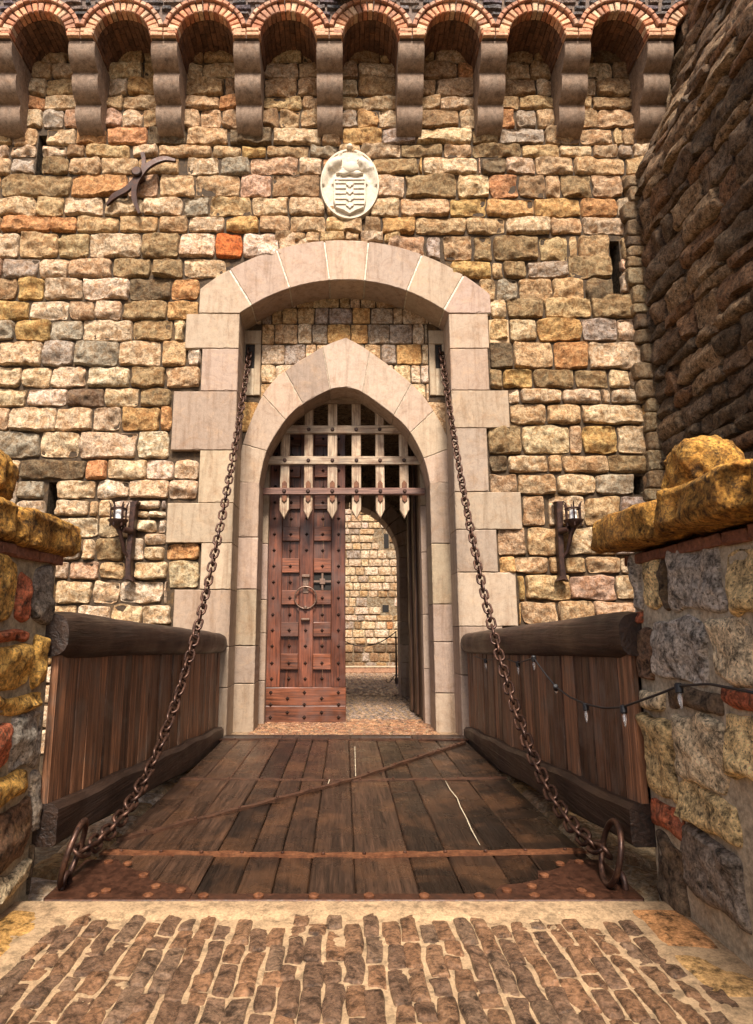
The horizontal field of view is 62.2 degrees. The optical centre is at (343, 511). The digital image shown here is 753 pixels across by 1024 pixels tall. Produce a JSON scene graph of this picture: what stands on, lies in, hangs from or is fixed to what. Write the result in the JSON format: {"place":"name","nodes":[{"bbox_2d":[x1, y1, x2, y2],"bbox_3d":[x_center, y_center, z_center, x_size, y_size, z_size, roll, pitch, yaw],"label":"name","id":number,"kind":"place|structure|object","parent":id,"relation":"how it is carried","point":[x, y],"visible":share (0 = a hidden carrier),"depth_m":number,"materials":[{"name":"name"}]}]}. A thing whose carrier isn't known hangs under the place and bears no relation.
{"place":"outdoors","nodes":[
{"label":"outdoors","id":0,"kind":"place"},
{"bbox_2d":[230,695,457,735],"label":"path","id":1,"kind":"structure","parent":0,"point":[381,715],"depth_m":10.56,"materials":[{"name":"gravel"}]},
{"bbox_2d":[322,504,397,672],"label":"courtyard wall","id":2,"kind":"structure","parent":0,"point":[371,585],"depth_m":23.39,"materials":[{"name":"stone"}]},
{"bbox_2d":[322,673,400,696],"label":"courtyard","id":3,"kind":"structure","parent":0,"point":[366,684],"depth_m":17.71,"materials":[{"name":"gravel"}]},
{"bbox_2d":[346,631,397,683],"bbox_3d":[0.752,4.351,18.787,2.500,1.503,0.513,-8,-13,38],"label":"rope post","id":4,"kind":"object","parent":3,"relation":"on","point":[396,678],"visible":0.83,"depth_m":18.18,"materials":[{"name":"metal"}]},
{"bbox_2d":[0,901,752,1023],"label":"pavement","id":5,"kind":"structure","parent":0,"point":[357,962],"depth_m":2.99,"materials":[{"name":"stone"}]},
{"label":"ground","id":6,"kind":"structure","parent":0,"visible":0},
{"bbox_2d":[28,766,194,900],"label":"abutment wall","id":7,"kind":"structure","parent":6,"relation":"on","point":[47,863],"depth_m":4.88,"materials":[{"name":"stone"}]},
{"bbox_2d":[31,612,226,846],"bbox_3d":[-1.930,2.084,6.612,0.348,1.908,5.560,0,-10,0],"label":"bridge railing","id":8,"kind":"object","parent":7,"relation":"on","point":[113,683],"visible":0.91,"depth_m":4.96,"materials":[{"name":"brown wood"}]},
{"bbox_2d":[0,0,688,775],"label":"castle gatehouse","id":9,"kind":"object","parent":6,"relation":"on","point":[502,144],"visible":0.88,"depth_m":10.75,"materials":[{"name":"stone"}]},
{"bbox_2d":[108,501,140,581],"bbox_3d":[-3.388,0.439,9.612,0.300,1.263,0.552,-9,-14,41],"label":"wall torch","id":10,"kind":"object","parent":9,"relation":"attached to","point":[117,522],"depth_m":9.59,"materials":[{"name":"metal"}]},
{"bbox_2d":[106,151,175,214],"bbox_3d":[-3.542,-5.751,10.862,1.181,1.264,0.310,0,-10,0],"label":"iron wall anchor","id":11,"kind":"object","parent":9,"relation":"attached to","point":[137,179],"visible":1,"depth_m":10.80,"materials":[{"name":"brown metal"}]},
{"bbox_2d":[57,347,252,888],"bbox_3d":[-1.686,-0.309,7.393,0.136,6.474,6.348,0,-10,0],"label":"drawbridge chain","id":12,"kind":"object","parent":9,"relation":"attached to","point":[89,849],"visible":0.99,"depth_m":5.90,"materials":[{"name":"metal"}]},
{"bbox_2d":[265,434,345,722],"bbox_3d":[-0.680,1.041,11.284,1.437,5.377,0.188,0,-10,0],"label":"door","id":13,"kind":"structure","parent":9,"relation":"in","point":[307,610],"depth_m":11.18,"materials":[{"name":"red wood"}]},
{"bbox_2d":[320,143,378,219],"bbox_3d":[0.104,-5.797,10.919,1.050,1.464,0.254,0,-10,0],"label":"carved plaque","id":14,"kind":"object","parent":9,"relation":"attached to","point":[349,186],"visible":0.98,"depth_m":10.87,"materials":[{"name":"white stone"}]},
{"bbox_2d":[406,448,422,717],"bbox_3d":[1.399,1.201,11.997,0.105,5.230,1.400,1,-10,-4],"label":"door","id":15,"kind":"structure","parent":9,"relation":"in","point":[412,517],"depth_m":12.04,"materials":[{"name":"brown wood"}]},
{"bbox_2d":[438,347,623,888],"bbox_3d":[1.703,-0.314,7.397,0.134,6.485,6.354,0,-10,0],"label":"drawbridge chain","id":16,"kind":"object","parent":9,"relation":"attached to","point":[598,846],"visible":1,"depth_m":5.79,"materials":[{"name":"metal"}]},
{"bbox_2d":[552,501,583,581],"bbox_3d":[3.449,0.439,9.612,0.300,1.263,0.552,9,-14,-41],"label":"wall torch","id":17,"kind":"object","parent":9,"relation":"attached to","point":[573,522],"depth_m":9.59,"materials":[{"name":"metal"}]},
{"bbox_2d":[490,764,659,901],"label":"abutment wall","id":18,"kind":"structure","parent":6,"relation":"on","point":[639,868],"depth_m":4.91,"materials":[{"name":"stone"}]},
{"bbox_2d":[461,611,656,846],"bbox_3d":[1.930,2.083,6.613,0.347,1.911,5.560,0,-10,0],"label":"bridge railing","id":19,"kind":"object","parent":18,"relation":"on","point":[595,765],"visible":0.94,"depth_m":4.95,"materials":[{"name":"brown wood"}]},
{"bbox_2d":[474,655,752,726],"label":"string lights","id":20,"kind":"object","parent":19,"relation":"attached to","point":[678,689],"visible":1,"depth_m":3.97,"materials":[{"name":"black rubber"}]},
{"bbox_2d":[619,0,752,500],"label":"flank tower","id":21,"kind":"structure","parent":6,"relation":"on","point":[686,214],"depth_m":9.03,"materials":[{"name":"stone"}]},
{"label":"road base","id":22,"kind":"structure","parent":6,"relation":"on","visible":0},
{"bbox_2d":[0,450,81,913],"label":"approach parapet","id":23,"kind":"structure","parent":22,"relation":"on","point":[37,546],"depth_m":3.70,"materials":[{"name":"stone"}]},
{"bbox_2d":[43,735,643,901],"bbox_3d":[0.000,2.887,6.479,3.564,0.360,5.751,0,-10,0],"label":"drawbridge","id":24,"kind":"object","parent":22,"relation":"on","point":[355,818],"visible":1,"depth_m":4.83,"materials":[{"name":"brown wood"}]},
{"bbox_2d":[590,435,752,968],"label":"approach parapet","id":25,"kind":"structure","parent":22,"relation":"on","point":[686,536],"depth_m":3.31,"materials":[{"name":"stone"}]}
]}

